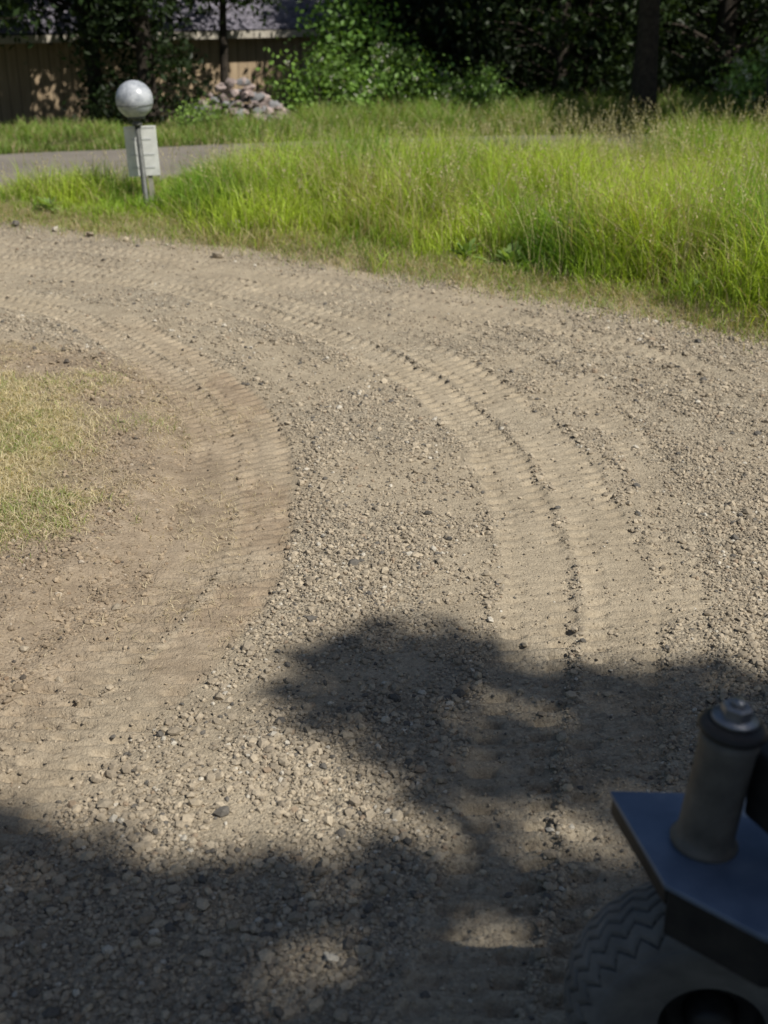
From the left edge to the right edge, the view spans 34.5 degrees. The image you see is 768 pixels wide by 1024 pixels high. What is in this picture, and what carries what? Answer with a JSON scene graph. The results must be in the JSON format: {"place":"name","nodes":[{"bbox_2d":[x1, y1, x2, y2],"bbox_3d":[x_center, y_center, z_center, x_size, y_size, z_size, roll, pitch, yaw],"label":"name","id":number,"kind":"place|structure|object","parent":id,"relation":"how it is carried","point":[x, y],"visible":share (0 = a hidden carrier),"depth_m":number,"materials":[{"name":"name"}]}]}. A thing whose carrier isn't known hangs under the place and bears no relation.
{"place":"outdoors","nodes":[
{"label":"outdoors","id":0,"kind":"place"},
{"bbox_2d":[0,356,197,562],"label":"lawn grass","id":1,"kind":"structure","parent":0,"point":[51,497],"depth_m":5.71,"materials":[{"name":"green plant"}]},
{"bbox_2d":[0,134,755,190],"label":"lane","id":2,"kind":"structure","parent":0,"point":[87,156],"depth_m":15.61,"materials":[{"name":"grey asphalt"}]},
{"bbox_2d":[761,75,767,128],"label":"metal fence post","id":3,"kind":"object","parent":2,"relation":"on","point":[766,102],"visible":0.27,"depth_m":18.07,"materials":[{"name":"grey metal"}]},
{"bbox_2d":[0,10,767,187],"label":"ground","id":4,"kind":"structure","parent":0,"point":[66,141],"depth_m":18.14,"materials":[{"name":"green plant"}]},
{"bbox_2d":[0,0,57,63],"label":"conifer tree","id":5,"kind":"object","parent":4,"relation":"on","point":[10,11],"visible":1,"depth_m":18.89,"materials":[{"name":"green plant"}]},
{"bbox_2d":[1,0,210,123],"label":"maple tree","id":6,"kind":"object","parent":4,"relation":"on","point":[60,9],"visible":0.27,"depth_m":20.84,"materials":[{"name":"green plant"}]},
{"bbox_2d":[45,0,222,125],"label":"conifer tree","id":7,"kind":"object","parent":4,"relation":"on","point":[138,36],"visible":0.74,"depth_m":19.82,"materials":[{"name":"green plant"}]},
{"bbox_2d":[115,80,153,204],"bbox_3d":[-2.307,-3.420,11.701,0.347,1.267,0.347,-2,23,1],"label":"globe lamp post","id":8,"kind":"object","parent":4,"relation":"on","point":[134,100],"visible":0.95,"depth_m":11.44,"materials":[{"name":"metal"}]},
{"bbox_2d":[123,125,159,199],"bbox_3d":[-2.299,-3.267,11.858,0.300,0.840,0.038,-3,23,-3],"label":"yard sign","id":9,"kind":"object","parent":4,"relation":"on","point":[150,149],"visible":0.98,"depth_m":11.77,"materials":[{"name":"white wood"}]},
{"bbox_2d":[0,36,355,124],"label":"walls","id":10,"kind":"structure","parent":4,"relation":"on","point":[32,83],"depth_m":22.97,"materials":[{"name":"brown wood"}]},
{"bbox_2d":[0,0,377,35],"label":"roof","id":11,"kind":"structure","parent":10,"relation":"on","point":[281,19],"depth_m":23.92,"materials":[{"name":"grey"}]},
{"bbox_2d":[0,28,373,43],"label":"fascia","id":12,"kind":"structure","parent":11,"relation":"attached to","point":[209,35],"depth_m":23.48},
{"bbox_2d":[303,60,336,104],"bbox_3d":[-1.254,-8.351,25.458,0.850,1.800,0.050,-13,26,-28],"label":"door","id":13,"kind":"structure","parent":10,"relation":"attached to","point":[308,75],"depth_m":25.00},
{"bbox_2d":[161,92,250,129],"bbox_3d":[-2.749,-6.021,19.101,1.466,0.929,1.410,0,23,0],"label":"ivy bush","id":14,"kind":"object","parent":4,"relation":"on","point":[198,114],"visible":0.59,"depth_m":18.93,"materials":[{"name":"green plant"}]},
{"bbox_2d":[163,0,301,99],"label":"maple tree","id":15,"kind":"object","parent":4,"relation":"on","point":[224,73],"visible":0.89,"depth_m":22.21,"materials":[{"name":"green plant"}]},
{"bbox_2d":[185,77,290,124],"bbox_3d":[-2.280,-6.459,19.529,1.798,0.780,1.124,0,23,0],"label":"rock pile","id":16,"kind":"object","parent":4,"relation":"on","point":[261,101],"visible":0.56,"depth_m":19.32,"materials":[{"name":"stone"}]},
{"bbox_2d":[254,37,380,115],"bbox_3d":[-1.117,-6.671,20.284,2.214,2.109,2.237,0,23,0],"label":"bramble bush","id":17,"kind":"object","parent":4,"relation":"on","point":[334,76],"visible":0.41,"depth_m":19.98,"materials":[{"name":"green plant"}]},
{"bbox_2d":[276,0,418,114],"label":"bramble bush","id":18,"kind":"object","parent":4,"relation":"on","point":[344,9],"visible":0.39,"depth_m":20.82,"materials":[{"name":"green plant"}]},
{"bbox_2d":[0,195,767,350],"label":"meadow edge grass","id":19,"kind":"structure","parent":4,"relation":"on","point":[130,230],"depth_m":9.35,"materials":[{"name":"green plant"}]},
{"bbox_2d":[0,96,767,333],"bbox_3d":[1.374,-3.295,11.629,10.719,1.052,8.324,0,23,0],"label":"grass seed stalks","id":20,"kind":"object","parent":4,"relation":"on","point":[658,150],"depth_m":10.49,"materials":[{"name":"plant"}]},
{"bbox_2d":[1,90,767,257],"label":"grass seed heads","id":21,"kind":"object","parent":20,"relation":"attached to","point":[597,137],"depth_m":11.45,"materials":[{"name":"beige plant"}]},
{"bbox_2d":[324,26,463,117],"bbox_3d":[0.258,-6.872,20.547,2.568,2.281,2.316,-14,27,-29],"label":"bramble bush","id":22,"kind":"object","parent":4,"relation":"on","point":[410,85],"visible":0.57,"depth_m":19.96,"materials":[{"name":"green plant"}]},
{"bbox_2d":[299,0,557,97],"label":"maple tree","id":23,"kind":"object","parent":4,"relation":"on","point":[447,45],"visible":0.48,"depth_m":23.78,"materials":[{"name":"green plant"}]},
{"bbox_2d":[423,57,528,117],"bbox_3d":[1.513,-6.769,20.320,1.809,1.385,1.774,0,23,0],"label":"bramble bush","id":24,"kind":"object","parent":4,"relation":"on","point":[487,85],"visible":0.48,"depth_m":19.98,"materials":[{"name":"green plant"}]},
{"bbox_2d":[356,0,767,106],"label":"background trees","id":25,"kind":"object","parent":4,"relation":"on","point":[712,4],"visible":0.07,"depth_m":27.08,"materials":[{"name":"green plant"}]},
{"bbox_2d":[420,0,717,110],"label":"conifer tree","id":26,"kind":"object","parent":4,"relation":"on","point":[566,19],"visible":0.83,"depth_m":21.51,"materials":[{"name":"green plant"}]},
{"bbox_2d":[450,0,711,109],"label":"conifer tree","id":27,"kind":"object","parent":4,"relation":"on","point":[543,82],"visible":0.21,"depth_m":22.70,"materials":[{"name":"green plant"}]},
{"bbox_2d":[627,0,659,123],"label":"conifer tree","id":28,"kind":"object","parent":4,"relation":"on","point":[644,76],"visible":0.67,"depth_m":18.95,"materials":[{"name":"brown plant"}]},
{"bbox_2d":[548,0,767,106],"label":"conifer tree","id":29,"kind":"object","parent":4,"relation":"on","point":[731,20],"visible":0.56,"depth_m":21.84,"materials":[{"name":"green plant"}]},
{"bbox_2d":[695,31,767,125],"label":"elder bush","id":30,"kind":"object","parent":4,"relation":"on","point":[750,80],"visible":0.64,"depth_m":18.69,"materials":[{"name":"green plant"}]},
{"bbox_2d":[0,199,767,1023],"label":"gravel driveway","id":31,"kind":"structure","parent":0,"point":[52,781],"depth_m":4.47,"materials":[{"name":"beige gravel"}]},
{"bbox_2d":[36,189,62,210],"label":"weed plant","id":32,"kind":"object","parent":31,"relation":"on","point":[48,200],"visible":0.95,"depth_m":11.44,"materials":[{"name":"green plant"}]},
{"bbox_2d":[0,340,292,729],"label":"straw litter","id":33,"kind":"object","parent":31,"relation":"on","point":[112,385],"visible":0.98,"depth_m":5.46,"materials":[{"name":"beige plant"}]},
{"bbox_2d":[449,233,486,260],"bbox_3d":[0.636,-2.036,9.497,0.294,0.237,0.380,0,23,0],"label":"weed plant","id":34,"kind":"object","parent":31,"relation":"on","point":[467,246],"visible":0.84,"depth_m":9.45,"materials":[{"name":"green plant"}]},
{"bbox_2d":[482,236,527,265],"bbox_3d":[0.951,-1.940,9.258,0.373,0.255,0.298,10,25,22],"label":"weed plant","id":35,"kind":"object","parent":31,"relation":"on","point":[508,252],"visible":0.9,"depth_m":9.26,"materials":[{"name":"green plant"}]},
{"bbox_2d":[546,251,574,271],"bbox_3d":[1.290,-1.840,9.072,0.272,0.201,0.263,0,23,0],"label":"weed plant","id":36,"kind":"object","parent":31,"relation":"on","point":[560,262],"visible":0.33,"depth_m":9.04,"materials":[{"name":"green plant"}]},
{"bbox_2d":[563,697,767,1023],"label":"tractor","id":37,"kind":"object","parent":31,"relation":"on","point":[680,936],"visible":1,"depth_m":2.19,"materials":[{"name":"metal"}]},
{"bbox_2d":[675,271,712,297],"bbox_3d":[2.126,-1.512,8.291,0.253,0.201,0.328,14,27,30],"label":"weed plant","id":38,"kind":"object","parent":31,"relation":"on","point":[698,286],"visible":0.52,"depth_m":8.26,"materials":[{"name":"green plant"}]}
]}

